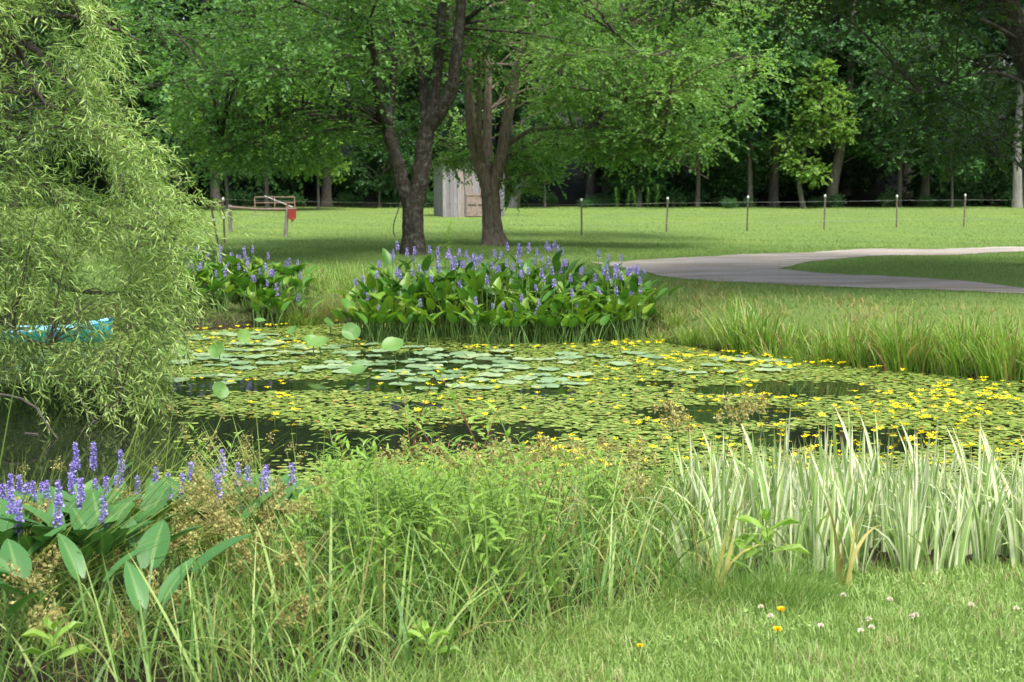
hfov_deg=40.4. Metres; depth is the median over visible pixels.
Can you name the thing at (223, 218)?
fence post
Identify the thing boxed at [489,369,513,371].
water lily pad
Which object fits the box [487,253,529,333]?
pickerelweed
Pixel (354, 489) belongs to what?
leafy weed
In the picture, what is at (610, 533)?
tall grass
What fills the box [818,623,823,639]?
clover flower
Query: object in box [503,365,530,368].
water lily pad
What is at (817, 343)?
sedge clump
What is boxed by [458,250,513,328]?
pickerelweed
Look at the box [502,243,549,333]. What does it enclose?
pickerelweed
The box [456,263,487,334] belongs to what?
pickerelweed
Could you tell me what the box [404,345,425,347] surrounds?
water lily pad
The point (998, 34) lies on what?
shade tree
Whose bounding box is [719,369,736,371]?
water lily pad
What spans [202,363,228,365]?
water lily pad
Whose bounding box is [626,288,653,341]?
pickerelweed
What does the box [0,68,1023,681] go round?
ground
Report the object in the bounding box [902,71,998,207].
young tree
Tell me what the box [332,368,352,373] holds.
water lily pad
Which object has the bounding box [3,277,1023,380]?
bank grass
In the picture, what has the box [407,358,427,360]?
water lily pad
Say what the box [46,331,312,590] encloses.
rush clump
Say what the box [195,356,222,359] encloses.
water lily pad
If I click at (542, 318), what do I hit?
pickerelweed
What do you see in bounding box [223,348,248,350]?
water lily pad
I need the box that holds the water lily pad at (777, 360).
[764,358,792,362]
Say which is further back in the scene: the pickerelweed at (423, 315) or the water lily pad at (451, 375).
the pickerelweed at (423, 315)
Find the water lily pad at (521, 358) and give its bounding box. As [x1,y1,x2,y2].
[512,357,533,359]
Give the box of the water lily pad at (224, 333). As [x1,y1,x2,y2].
[210,331,232,334]
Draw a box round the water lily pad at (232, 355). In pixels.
[220,355,246,356]
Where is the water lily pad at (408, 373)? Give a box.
[398,372,415,374]
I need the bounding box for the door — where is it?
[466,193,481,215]
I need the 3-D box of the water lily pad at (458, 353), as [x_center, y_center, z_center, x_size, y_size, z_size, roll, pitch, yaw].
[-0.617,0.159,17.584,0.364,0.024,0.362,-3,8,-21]
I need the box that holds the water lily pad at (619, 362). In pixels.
[609,361,632,364]
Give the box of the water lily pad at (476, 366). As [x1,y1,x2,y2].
[463,364,491,368]
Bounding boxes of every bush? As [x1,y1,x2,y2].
[78,189,99,205]
[201,194,216,207]
[221,187,256,206]
[251,189,297,207]
[289,191,307,206]
[332,190,364,206]
[377,194,401,207]
[424,186,433,206]
[539,188,558,206]
[576,198,594,207]
[583,194,616,206]
[662,185,688,206]
[683,189,710,206]
[719,197,739,207]
[741,195,756,207]
[805,196,823,207]
[818,192,846,207]
[877,186,902,207]
[912,193,939,206]
[940,198,962,206]
[998,187,1022,205]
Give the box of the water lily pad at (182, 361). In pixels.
[168,359,196,363]
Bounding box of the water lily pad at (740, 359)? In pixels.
[729,357,750,360]
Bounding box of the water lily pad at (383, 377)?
[371,375,397,379]
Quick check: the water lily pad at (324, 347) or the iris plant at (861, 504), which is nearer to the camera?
the iris plant at (861, 504)
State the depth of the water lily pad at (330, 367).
16.22 m
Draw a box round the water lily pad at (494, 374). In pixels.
[478,372,503,376]
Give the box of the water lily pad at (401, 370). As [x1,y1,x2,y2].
[393,369,411,371]
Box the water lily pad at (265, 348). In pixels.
[250,347,276,350]
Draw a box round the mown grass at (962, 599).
[371,550,1023,681]
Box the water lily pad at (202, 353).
[192,352,208,355]
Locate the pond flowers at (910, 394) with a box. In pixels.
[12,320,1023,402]
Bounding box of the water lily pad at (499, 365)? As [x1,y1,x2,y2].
[492,364,512,366]
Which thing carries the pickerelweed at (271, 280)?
on the ground at (860, 196)
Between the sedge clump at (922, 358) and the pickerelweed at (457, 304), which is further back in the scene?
the pickerelweed at (457, 304)
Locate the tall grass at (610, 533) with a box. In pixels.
[0,425,1004,681]
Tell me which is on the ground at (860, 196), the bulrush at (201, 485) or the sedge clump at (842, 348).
the bulrush at (201, 485)
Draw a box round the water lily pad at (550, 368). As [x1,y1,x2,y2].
[537,367,558,370]
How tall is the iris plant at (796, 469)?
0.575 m
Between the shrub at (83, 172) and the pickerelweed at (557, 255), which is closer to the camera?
the pickerelweed at (557, 255)
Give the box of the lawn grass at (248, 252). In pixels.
[1,205,1023,337]
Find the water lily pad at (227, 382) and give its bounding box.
[214,381,236,383]
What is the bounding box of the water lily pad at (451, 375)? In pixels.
[432,374,462,377]
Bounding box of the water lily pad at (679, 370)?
[675,369,693,371]
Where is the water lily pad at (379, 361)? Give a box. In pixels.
[375,360,397,362]
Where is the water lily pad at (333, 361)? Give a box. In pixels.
[323,360,343,362]
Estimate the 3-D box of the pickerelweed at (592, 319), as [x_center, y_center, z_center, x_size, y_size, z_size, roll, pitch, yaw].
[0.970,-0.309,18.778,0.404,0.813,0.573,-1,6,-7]
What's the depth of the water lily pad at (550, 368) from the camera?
16.05 m
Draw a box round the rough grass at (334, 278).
[282,257,432,298]
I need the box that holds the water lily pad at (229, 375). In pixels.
[217,373,236,376]
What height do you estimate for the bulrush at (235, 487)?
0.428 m
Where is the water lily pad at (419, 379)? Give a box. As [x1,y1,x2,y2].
[405,377,430,381]
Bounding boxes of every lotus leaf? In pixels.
[176,345,188,358]
[208,341,223,361]
[212,381,228,398]
[237,329,250,346]
[254,318,265,332]
[287,325,296,339]
[304,335,315,355]
[307,336,327,363]
[324,317,333,334]
[342,323,360,346]
[348,363,365,377]
[382,337,403,369]
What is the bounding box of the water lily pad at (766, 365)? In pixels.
[759,364,775,366]
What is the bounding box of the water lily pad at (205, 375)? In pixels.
[193,374,215,376]
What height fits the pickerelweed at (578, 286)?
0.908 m
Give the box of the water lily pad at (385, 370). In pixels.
[372,369,389,371]
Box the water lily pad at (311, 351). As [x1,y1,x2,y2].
[305,350,322,352]
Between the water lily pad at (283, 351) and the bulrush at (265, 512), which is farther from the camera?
the water lily pad at (283, 351)
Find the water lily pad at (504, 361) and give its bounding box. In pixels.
[492,359,519,363]
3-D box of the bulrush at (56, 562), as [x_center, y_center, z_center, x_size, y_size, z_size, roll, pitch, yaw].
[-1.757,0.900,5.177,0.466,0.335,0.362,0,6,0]
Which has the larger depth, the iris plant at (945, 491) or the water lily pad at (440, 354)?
the water lily pad at (440, 354)
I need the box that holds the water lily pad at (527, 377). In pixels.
[512,375,537,379]
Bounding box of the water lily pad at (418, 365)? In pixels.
[405,364,432,367]
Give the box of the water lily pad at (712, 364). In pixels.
[701,363,723,365]
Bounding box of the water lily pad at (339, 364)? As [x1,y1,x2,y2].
[327,363,351,365]
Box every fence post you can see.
[210,200,218,243]
[222,197,225,242]
[580,198,582,234]
[665,197,668,231]
[746,196,748,230]
[823,195,825,229]
[896,195,897,227]
[963,194,965,226]
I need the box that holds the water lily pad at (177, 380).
[171,377,188,381]
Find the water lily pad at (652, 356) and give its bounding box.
[638,354,666,358]
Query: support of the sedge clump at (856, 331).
on the ground at (860, 196)
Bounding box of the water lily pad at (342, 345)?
[328,344,349,346]
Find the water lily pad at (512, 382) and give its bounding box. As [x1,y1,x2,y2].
[496,380,523,383]
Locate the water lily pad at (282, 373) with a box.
[274,372,295,374]
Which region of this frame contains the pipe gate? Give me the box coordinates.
[254,196,294,213]
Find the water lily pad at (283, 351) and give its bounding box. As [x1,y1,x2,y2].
[275,350,292,352]
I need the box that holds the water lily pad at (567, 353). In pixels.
[555,351,578,354]
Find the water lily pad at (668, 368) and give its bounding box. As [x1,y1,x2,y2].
[657,366,677,370]
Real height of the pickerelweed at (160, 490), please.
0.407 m
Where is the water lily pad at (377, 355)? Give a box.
[366,354,381,356]
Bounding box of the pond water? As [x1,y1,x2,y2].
[0,323,1023,579]
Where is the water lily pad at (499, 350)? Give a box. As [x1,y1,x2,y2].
[491,349,515,351]
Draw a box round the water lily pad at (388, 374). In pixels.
[380,373,396,374]
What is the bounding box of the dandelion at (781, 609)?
[777,606,784,623]
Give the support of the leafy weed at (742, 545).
on the ground at (860, 196)
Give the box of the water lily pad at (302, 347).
[291,346,315,349]
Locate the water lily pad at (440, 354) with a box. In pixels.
[434,353,450,355]
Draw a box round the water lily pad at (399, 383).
[389,382,411,384]
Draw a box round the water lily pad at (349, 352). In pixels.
[332,350,360,353]
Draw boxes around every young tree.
[161,41,264,209]
[218,25,319,207]
[265,73,359,209]
[337,115,415,207]
[509,98,586,207]
[602,115,682,196]
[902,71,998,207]
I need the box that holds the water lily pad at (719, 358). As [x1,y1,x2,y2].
[710,356,734,360]
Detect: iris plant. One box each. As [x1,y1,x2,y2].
[633,476,711,573]
[648,456,733,559]
[655,443,750,569]
[670,426,702,533]
[673,474,718,544]
[679,443,739,524]
[681,493,761,597]
[687,438,752,492]
[692,443,731,522]
[692,468,795,576]
[701,438,720,508]
[702,430,734,516]
[702,443,763,508]
[705,431,752,514]
[712,446,764,541]
[712,446,768,512]
[713,460,751,564]
[717,417,799,517]
[721,446,777,499]
[725,427,798,538]
[725,439,768,528]
[726,417,752,487]
[728,445,775,527]
[733,426,807,530]
[736,479,761,568]
[737,431,770,558]
[747,435,835,499]
[747,478,811,571]
[749,445,806,485]
[751,456,795,500]
[755,448,829,563]
[757,444,802,521]
[758,406,837,532]
[765,459,830,574]
[772,446,811,536]
[775,477,802,567]
[778,450,830,571]
[784,452,815,507]
[786,442,835,553]
[787,474,853,578]
[789,450,850,540]
[789,460,826,526]
[790,437,836,535]
[791,450,830,572]
[794,449,887,562]
[799,409,885,487]
[802,423,837,538]
[805,428,841,483]
[805,465,847,530]
[809,400,860,502]
[809,478,873,559]
[810,471,819,572]
[814,428,827,469]
[819,403,901,525]
[819,462,865,533]
[821,485,879,586]
[825,443,892,549]
[827,453,883,536]
[827,480,837,528]
[829,475,904,573]
[830,432,871,504]
[831,467,881,569]
[832,430,903,537]
[834,426,895,524]
[840,425,875,494]
[840,442,895,482]
[848,452,895,547]
[849,404,905,539]
[851,476,885,563]
[858,476,868,498]
[859,413,935,523]
[861,429,869,515]
[862,442,960,566]
[862,479,926,571]
[865,452,925,545]
[873,486,929,570]
[876,427,950,537]
[879,429,957,515]
[879,454,905,551]
[879,456,928,527]
[879,482,958,576]
[882,428,940,557]
[882,433,968,552]
[891,488,914,576]
[892,420,974,517]
[895,465,920,533]
[896,426,965,553]
[902,477,976,569]
[903,502,920,574]
[904,417,984,527]
[904,456,978,553]
[906,444,925,481]
[919,422,1014,540]
[921,451,980,546]
[921,464,942,545]
[923,458,981,554]
[927,462,963,549]
[928,446,974,541]
[929,451,973,535]
[930,470,976,570]
[931,451,997,497]
[934,459,938,518]
[936,456,977,539]
[940,444,959,539]
[940,446,989,541]
[943,443,962,533]
[946,427,1004,519]
[948,417,1006,537]
[954,450,984,508]
[955,474,1017,567]
[957,454,1002,538]
[958,460,1022,533]
[959,423,1009,495]
[961,452,1001,491]
[961,457,1008,547]
[962,465,1020,540]
[972,438,1007,559]
[972,447,1011,496]
[972,491,1023,554]
[975,423,1015,481]
[975,427,1022,555]
[980,467,1023,560]
[981,443,992,475]
[981,489,1020,552]
[982,454,1023,499]
[985,437,1007,495]
[985,440,1023,543]
[998,430,1023,506]
[1002,480,1023,569]
[1005,482,1022,550]
[1016,470,1021,528]
[1022,468,1023,561]
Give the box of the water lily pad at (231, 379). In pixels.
[223,378,242,380]
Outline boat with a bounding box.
[1,315,112,343]
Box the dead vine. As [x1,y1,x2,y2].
[393,201,400,236]
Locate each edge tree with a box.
[580,5,711,206]
[648,13,768,206]
[683,0,836,206]
[827,0,981,206]
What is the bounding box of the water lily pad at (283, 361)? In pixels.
[279,360,296,362]
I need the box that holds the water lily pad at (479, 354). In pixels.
[466,353,491,356]
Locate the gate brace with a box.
[228,205,289,236]
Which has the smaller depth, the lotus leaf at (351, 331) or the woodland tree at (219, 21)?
the lotus leaf at (351, 331)
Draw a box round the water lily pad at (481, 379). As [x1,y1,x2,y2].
[471,377,489,380]
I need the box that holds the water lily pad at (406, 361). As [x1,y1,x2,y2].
[399,360,415,362]
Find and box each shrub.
[0,153,85,206]
[28,131,107,196]
[84,173,152,202]
[95,129,201,205]
[143,127,207,184]
[158,147,223,184]
[219,153,310,201]
[231,147,271,190]
[285,163,322,191]
[316,154,363,196]
[316,170,368,196]
[337,146,411,199]
[384,135,469,189]
[404,142,470,195]
[431,115,495,187]
[492,142,523,196]
[504,165,543,205]
[579,156,623,186]
[582,158,650,187]
[595,169,663,206]
[642,165,741,205]
[666,170,762,206]
[690,151,790,188]
[696,152,732,177]
[721,135,799,168]
[728,161,827,198]
[730,151,831,198]
[780,133,880,197]
[826,134,913,185]
[894,147,977,202]
[906,170,973,205]
[915,174,983,205]
[950,167,1023,205]
[954,169,989,184]
[970,128,1023,178]
[974,158,1023,202]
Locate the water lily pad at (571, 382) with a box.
[561,381,587,384]
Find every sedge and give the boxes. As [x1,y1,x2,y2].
[274,310,301,326]
[277,309,299,326]
[287,308,317,325]
[287,309,311,326]
[295,309,320,326]
[298,315,322,325]
[639,327,671,342]
[645,325,672,343]
[654,297,679,320]
[658,306,692,326]
[659,313,687,328]
[662,325,692,345]
[669,322,699,340]
[675,323,706,346]
[675,326,704,346]
[678,325,709,347]
[690,319,723,344]
[700,328,725,349]
[701,313,734,336]
[713,332,734,347]
[757,324,792,353]
[862,348,883,366]
[892,325,926,347]
[920,325,943,346]
[920,346,949,369]
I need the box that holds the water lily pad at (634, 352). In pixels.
[621,351,645,353]
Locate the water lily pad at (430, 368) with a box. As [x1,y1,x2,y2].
[419,367,442,369]
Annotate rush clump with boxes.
[0,361,261,620]
[0,449,101,574]
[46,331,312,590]
[124,390,310,567]
[128,404,324,578]
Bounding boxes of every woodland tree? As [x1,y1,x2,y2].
[0,0,91,206]
[0,27,74,123]
[7,1,166,196]
[14,0,198,204]
[79,0,208,132]
[84,0,244,195]
[85,0,305,205]
[111,12,227,132]
[183,0,270,116]
[214,1,369,190]
[253,0,417,205]
[328,5,428,99]
[347,0,511,129]
[364,0,537,151]
[416,0,592,167]
[482,1,581,147]
[483,30,535,149]
[494,1,704,205]
[531,0,706,196]
[607,0,752,189]
[694,0,878,205]
[703,10,746,187]
[797,0,929,195]
[805,1,881,164]
[836,0,988,192]
[837,0,1023,205]
[941,0,1004,140]
[945,0,1004,98]
[950,0,1023,127]
[980,0,1023,135]
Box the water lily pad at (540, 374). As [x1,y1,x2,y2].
[527,373,551,375]
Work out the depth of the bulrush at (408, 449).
7.31 m
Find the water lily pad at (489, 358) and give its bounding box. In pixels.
[476,356,504,360]
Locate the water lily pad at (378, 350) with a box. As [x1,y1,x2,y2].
[371,348,390,351]
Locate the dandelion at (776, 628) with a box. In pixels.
[773,626,781,646]
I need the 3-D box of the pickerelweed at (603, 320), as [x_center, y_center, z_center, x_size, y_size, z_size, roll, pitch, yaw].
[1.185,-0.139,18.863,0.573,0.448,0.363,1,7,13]
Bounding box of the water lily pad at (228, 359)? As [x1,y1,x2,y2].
[218,358,236,360]
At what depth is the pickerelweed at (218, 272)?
21.15 m
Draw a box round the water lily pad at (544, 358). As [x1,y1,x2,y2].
[532,357,556,360]
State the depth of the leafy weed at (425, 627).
4.66 m
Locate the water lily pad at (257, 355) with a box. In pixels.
[243,354,268,357]
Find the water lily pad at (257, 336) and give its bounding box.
[251,334,268,338]
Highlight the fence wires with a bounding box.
[225,199,1023,225]
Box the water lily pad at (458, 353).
[449,351,475,355]
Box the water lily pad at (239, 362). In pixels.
[229,360,250,363]
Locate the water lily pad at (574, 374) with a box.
[563,372,594,376]
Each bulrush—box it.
[0,553,89,660]
[0,602,66,647]
[2,556,59,615]
[2,598,87,654]
[13,495,47,534]
[21,498,52,560]
[30,542,95,620]
[86,605,183,661]
[91,545,122,586]
[109,485,159,560]
[110,569,208,647]
[138,506,244,574]
[147,566,221,638]
[150,485,231,586]
[162,476,256,563]
[165,479,248,581]
[168,491,242,552]
[169,522,214,610]
[172,479,207,552]
[175,465,229,546]
[175,514,223,587]
[175,514,257,574]
[182,509,286,606]
[186,547,293,608]
[187,534,277,592]
[196,517,306,614]
[201,506,265,571]
[205,491,236,509]
[207,474,271,517]
[216,561,324,624]
[222,476,270,546]
[226,514,290,591]
[236,489,288,568]
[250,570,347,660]
[257,575,357,651]
[264,537,336,628]
[267,477,323,534]
[270,495,340,585]
[288,572,382,611]
[295,475,352,546]
[352,446,422,480]
[391,435,430,491]
[406,438,452,497]
[432,450,466,529]
[441,439,481,475]
[457,453,503,491]
[465,435,517,485]
[465,471,521,514]
[478,445,529,510]
[501,453,554,542]
[509,445,554,515]
[525,433,569,497]
[527,467,591,529]
[541,490,601,561]
[551,437,587,503]
[552,445,620,491]
[578,458,638,519]
[581,433,637,509]
[610,436,660,502]
[612,472,693,546]
[648,393,707,511]
[657,410,706,486]
[676,391,748,477]
[732,388,772,492]
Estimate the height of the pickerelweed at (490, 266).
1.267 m
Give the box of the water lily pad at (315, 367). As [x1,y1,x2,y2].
[302,365,327,368]
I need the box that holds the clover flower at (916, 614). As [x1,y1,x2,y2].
[913,612,918,625]
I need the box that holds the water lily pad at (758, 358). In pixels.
[744,356,766,359]
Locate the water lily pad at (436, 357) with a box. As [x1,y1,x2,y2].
[428,356,442,358]
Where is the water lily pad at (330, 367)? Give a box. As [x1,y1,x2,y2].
[327,366,344,368]
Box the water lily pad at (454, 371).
[444,369,466,372]
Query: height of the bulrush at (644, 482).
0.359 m
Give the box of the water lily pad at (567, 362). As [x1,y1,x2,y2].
[557,360,576,363]
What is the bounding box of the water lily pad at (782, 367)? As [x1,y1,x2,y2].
[776,366,797,369]
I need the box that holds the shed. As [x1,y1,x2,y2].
[431,159,504,216]
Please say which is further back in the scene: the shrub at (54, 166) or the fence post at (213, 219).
the shrub at (54, 166)
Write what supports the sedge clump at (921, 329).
on the ground at (860, 196)
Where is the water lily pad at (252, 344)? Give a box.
[242,343,260,344]
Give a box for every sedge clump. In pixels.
[691,293,780,354]
[711,292,797,356]
[733,300,793,356]
[750,323,809,359]
[757,309,815,358]
[784,317,860,364]
[784,337,832,365]
[785,316,809,340]
[803,305,884,366]
[831,320,895,368]
[845,320,873,345]
[849,313,905,361]
[859,299,948,372]
[868,303,953,372]
[885,314,908,333]
[891,319,965,373]
[904,321,937,345]
[921,326,982,376]
[924,321,1003,378]
[933,306,1022,372]
[938,304,999,348]
[960,312,1023,382]
[960,325,1023,380]
[971,309,1023,371]
[976,311,1023,354]
[1007,327,1023,368]
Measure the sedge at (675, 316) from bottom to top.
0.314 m
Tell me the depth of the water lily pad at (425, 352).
17.55 m
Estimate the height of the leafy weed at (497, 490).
0.624 m
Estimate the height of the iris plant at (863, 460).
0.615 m
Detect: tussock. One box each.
[286,302,311,319]
[301,300,329,322]
[310,288,348,322]
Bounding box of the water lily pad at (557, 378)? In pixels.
[540,377,568,380]
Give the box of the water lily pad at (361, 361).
[352,359,370,363]
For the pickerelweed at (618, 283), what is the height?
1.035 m
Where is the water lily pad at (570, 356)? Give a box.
[555,355,583,358]
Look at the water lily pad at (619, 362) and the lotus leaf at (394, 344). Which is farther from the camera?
the water lily pad at (619, 362)
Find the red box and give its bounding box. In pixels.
[286,204,296,221]
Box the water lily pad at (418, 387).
[415,386,437,389]
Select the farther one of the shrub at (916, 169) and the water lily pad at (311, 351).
the shrub at (916, 169)
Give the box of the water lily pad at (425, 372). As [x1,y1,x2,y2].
[418,371,435,373]
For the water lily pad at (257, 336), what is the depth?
19.54 m
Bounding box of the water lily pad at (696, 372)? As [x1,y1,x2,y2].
[686,371,706,372]
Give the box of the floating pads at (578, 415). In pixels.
[0,322,1023,560]
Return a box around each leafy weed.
[20,618,94,681]
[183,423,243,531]
[273,469,307,507]
[273,505,317,595]
[274,464,316,507]
[279,482,334,576]
[302,485,350,554]
[305,471,324,501]
[306,451,381,610]
[313,414,364,500]
[316,408,353,493]
[317,435,392,564]
[317,445,382,594]
[318,471,365,578]
[325,488,362,557]
[326,454,414,582]
[330,459,350,501]
[336,456,373,531]
[347,449,413,515]
[350,458,401,513]
[351,455,396,537]
[352,437,399,545]
[354,438,389,538]
[354,445,429,588]
[359,512,414,621]
[364,435,433,595]
[366,437,416,484]
[371,455,417,569]
[374,456,426,565]
[376,451,418,523]
[380,452,403,541]
[380,455,469,576]
[383,433,423,481]
[383,463,407,496]
[386,370,444,483]
[386,480,447,577]
[389,464,440,572]
[393,436,464,587]
[401,430,451,623]
[402,455,446,534]
[403,465,421,523]
[404,620,462,671]
[406,462,429,505]
[407,418,461,475]
[409,616,440,646]
[418,470,450,541]
[428,368,512,510]
[432,450,482,540]
[433,442,473,515]
[437,219,455,266]
[440,471,499,561]
[441,478,468,530]
[445,483,526,627]
[445,491,500,586]
[451,442,487,527]
[466,455,558,595]
[466,474,526,594]
[472,461,532,554]
[473,466,521,582]
[476,436,509,498]
[480,449,524,509]
[490,415,566,623]
[503,461,532,564]
[508,431,582,613]
[525,463,545,518]
[527,434,568,504]
[537,447,577,495]
[557,440,631,581]
[563,451,591,536]
[571,448,631,536]
[579,454,622,543]
[585,449,613,528]
[593,464,630,505]
[608,476,648,528]
[609,464,649,525]
[631,186,636,205]
[723,534,762,587]
[736,509,809,577]
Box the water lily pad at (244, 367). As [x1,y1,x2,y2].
[230,365,257,369]
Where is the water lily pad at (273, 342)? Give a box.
[261,341,286,344]
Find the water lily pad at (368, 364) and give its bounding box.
[362,363,387,365]
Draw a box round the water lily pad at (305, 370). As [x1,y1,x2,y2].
[298,369,314,371]
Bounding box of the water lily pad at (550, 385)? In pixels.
[531,383,559,387]
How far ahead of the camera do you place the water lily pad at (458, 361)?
16.80 m
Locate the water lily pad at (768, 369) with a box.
[755,368,780,370]
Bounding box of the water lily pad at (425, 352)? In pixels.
[412,350,436,354]
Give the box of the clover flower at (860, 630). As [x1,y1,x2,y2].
[857,628,863,644]
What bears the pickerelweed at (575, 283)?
in the pond water
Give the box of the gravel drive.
[595,246,1023,292]
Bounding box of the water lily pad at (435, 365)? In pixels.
[426,363,442,366]
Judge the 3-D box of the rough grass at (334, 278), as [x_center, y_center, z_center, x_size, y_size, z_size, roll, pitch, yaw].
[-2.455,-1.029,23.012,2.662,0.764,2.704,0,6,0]
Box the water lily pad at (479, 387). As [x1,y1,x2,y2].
[468,385,493,388]
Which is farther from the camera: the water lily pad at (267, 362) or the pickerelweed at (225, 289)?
the pickerelweed at (225, 289)
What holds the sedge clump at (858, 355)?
on the pond water
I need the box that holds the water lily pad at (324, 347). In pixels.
[321,346,339,348]
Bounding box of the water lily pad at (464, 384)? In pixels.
[445,382,475,387]
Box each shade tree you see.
[72,0,665,254]
[258,0,828,245]
[480,0,612,207]
[634,0,1023,192]
[769,58,860,208]
[776,0,922,206]
[933,0,1023,207]
[958,0,1023,207]
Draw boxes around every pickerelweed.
[0,473,25,579]
[0,480,43,566]
[0,482,88,583]
[0,483,42,498]
[0,484,96,591]
[0,487,50,595]
[0,493,32,515]
[0,494,141,602]
[0,499,40,612]
[0,516,29,548]
[0,521,75,636]
[0,523,32,539]
[0,538,34,658]
[0,569,52,659]
[0,590,45,681]
[7,495,52,580]
[10,489,79,556]
[14,488,110,596]
[15,474,33,536]
[19,480,61,573]
[25,479,64,578]
[31,527,120,606]
[32,525,129,598]
[37,472,75,529]
[39,482,67,529]
[44,494,155,609]
[47,494,117,603]
[49,476,126,570]
[50,478,83,545]
[52,476,170,569]
[57,533,158,656]
[58,475,136,567]
[69,442,131,494]
[69,461,76,494]
[72,478,97,572]
[72,520,149,588]
[77,520,155,617]
[90,441,96,478]
[91,502,134,617]
[105,475,141,563]
[105,484,170,570]
[111,501,182,574]
[113,503,182,598]
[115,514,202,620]
[116,461,123,568]
[118,449,144,552]
[121,485,176,568]
[124,556,197,681]
[137,520,252,649]
[138,462,197,559]
[145,473,189,564]
[152,467,184,559]
[161,473,184,563]
[171,289,205,318]
[172,464,236,566]
[177,473,277,575]
[178,266,209,300]
[178,287,207,314]
[180,278,210,308]
[181,263,206,296]
[187,263,207,288]
[188,253,208,286]
[189,247,213,284]
[189,250,217,266]
[192,263,219,295]
[198,262,224,296]
[199,270,230,312]
[201,255,235,294]
[202,467,264,564]
[204,277,228,308]
[207,470,316,557]
[208,253,227,280]
[209,245,226,274]
[211,262,238,284]
[212,269,239,319]
[215,252,247,278]
[219,266,251,300]
[219,449,247,540]
[221,462,240,556]
[223,254,246,270]
[224,269,260,304]
[227,246,258,293]
[229,261,262,298]
[233,257,265,276]
[233,268,279,304]
[233,275,266,314]
[234,253,262,275]
[237,263,262,301]
[238,275,282,327]
[241,464,289,546]
[244,465,303,549]
[245,462,300,548]
[249,245,272,289]
[250,263,278,287]
[250,271,284,297]
[250,280,288,326]
[250,288,291,327]
[252,252,281,276]
[255,269,284,296]
[259,282,293,325]
[262,269,290,288]
[263,285,305,314]
[271,258,305,287]
[278,260,297,294]
[282,293,324,325]
[283,260,319,292]
[289,271,317,304]
[328,275,384,324]
[331,278,382,330]
[341,294,374,341]
[342,294,378,337]
[345,278,376,332]
[353,293,407,341]
[354,299,383,339]
[355,304,399,342]
[357,260,384,332]
[357,268,406,336]
[357,272,397,340]
[357,292,388,340]
[368,246,462,336]
[368,249,407,332]
[369,247,415,329]
[370,270,418,336]
[374,302,405,342]
[377,241,434,330]
[380,267,422,336]
[382,254,417,331]
[383,278,427,337]
[386,269,434,336]
[388,284,420,341]
[388,292,440,338]
[394,281,451,337]
[395,254,444,332]
[396,298,434,344]
[397,247,441,321]
[401,264,440,334]
[408,248,477,330]
[408,275,457,338]
[411,308,444,344]
[415,261,439,334]
[415,270,454,324]
[418,255,464,331]
[418,265,440,330]
[419,255,452,336]
[420,270,446,336]
[422,260,457,337]
[423,271,447,336]
[427,284,467,337]
[428,246,461,320]
[428,263,482,335]
[432,263,466,333]
[435,260,476,328]
[435,278,458,338]
[439,251,493,331]
[440,249,477,281]
[441,253,490,333]
[441,261,467,329]
[441,281,477,341]
[444,257,487,309]
[449,254,504,336]
[453,288,505,343]
[453,296,508,345]
[455,274,505,339]
[456,248,498,324]
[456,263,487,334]
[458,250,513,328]
[460,258,510,330]
[464,265,519,334]
[465,274,514,343]
[465,303,525,344]
[475,251,511,333]
[476,262,501,332]
[478,266,512,334]
[479,259,516,334]
[480,242,550,291]
[483,259,539,328]
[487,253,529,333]
[489,302,529,344]
[490,247,523,292]
[490,270,558,339]
[493,249,516,288]
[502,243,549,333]
[502,263,548,335]
[504,250,544,328]
[504,269,543,336]
[504,303,530,345]
[506,267,547,338]
[510,270,567,339]
[511,248,546,300]
[512,284,556,339]
[512,293,535,343]
[513,281,574,330]
[514,308,551,344]
[515,305,550,343]
[517,243,540,272]
[517,274,546,336]
[519,253,557,300]
[520,275,586,336]
[522,241,579,293]
[522,288,570,343]
[523,267,580,333]
[523,299,567,343]
[527,257,571,309]
[527,261,576,331]
[532,259,577,327]
[536,241,568,329]
[544,278,589,343]
[544,313,578,343]
[545,275,579,336]
[548,244,577,279]
[549,248,600,290]
[551,259,589,333]
[551,280,587,340]
[553,293,609,332]
[557,245,593,311]
[559,267,589,316]
[561,266,601,324]
[561,282,609,337]
[561,303,588,343]
[562,300,607,341]
[566,297,600,340]
[568,264,612,333]
[568,288,600,344]
[573,291,613,340]
[574,268,607,333]
[576,267,617,336]
[578,251,630,300]
[579,274,623,339]
[580,314,620,343]
[586,286,630,343]
[587,268,620,335]
[587,274,598,334]
[588,269,637,340]
[592,253,629,288]
[593,263,644,334]
[599,254,627,291]
[602,285,641,340]
[604,264,650,334]
[605,294,631,340]
[610,267,640,334]
[610,291,654,341]
[612,273,633,334]
[614,267,645,331]
[617,263,668,325]
[623,266,655,333]
[625,267,646,333]
[625,301,648,336]
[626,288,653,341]
[627,277,656,334]
[630,269,668,326]
[639,269,680,327]
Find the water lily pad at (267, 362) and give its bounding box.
[255,361,278,363]
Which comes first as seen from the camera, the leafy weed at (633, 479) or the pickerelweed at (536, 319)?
the leafy weed at (633, 479)
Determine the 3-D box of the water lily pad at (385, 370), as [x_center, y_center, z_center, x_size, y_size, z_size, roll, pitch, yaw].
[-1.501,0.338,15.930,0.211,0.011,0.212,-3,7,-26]
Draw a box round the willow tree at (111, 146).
[0,0,254,437]
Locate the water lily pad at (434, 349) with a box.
[423,347,443,350]
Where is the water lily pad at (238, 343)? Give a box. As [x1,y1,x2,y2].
[229,341,249,344]
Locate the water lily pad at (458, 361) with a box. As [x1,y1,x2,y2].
[449,359,472,363]
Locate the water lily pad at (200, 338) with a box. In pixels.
[187,336,208,339]
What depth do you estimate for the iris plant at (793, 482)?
6.48 m
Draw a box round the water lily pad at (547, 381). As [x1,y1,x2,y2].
[536,380,554,382]
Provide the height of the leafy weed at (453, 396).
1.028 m

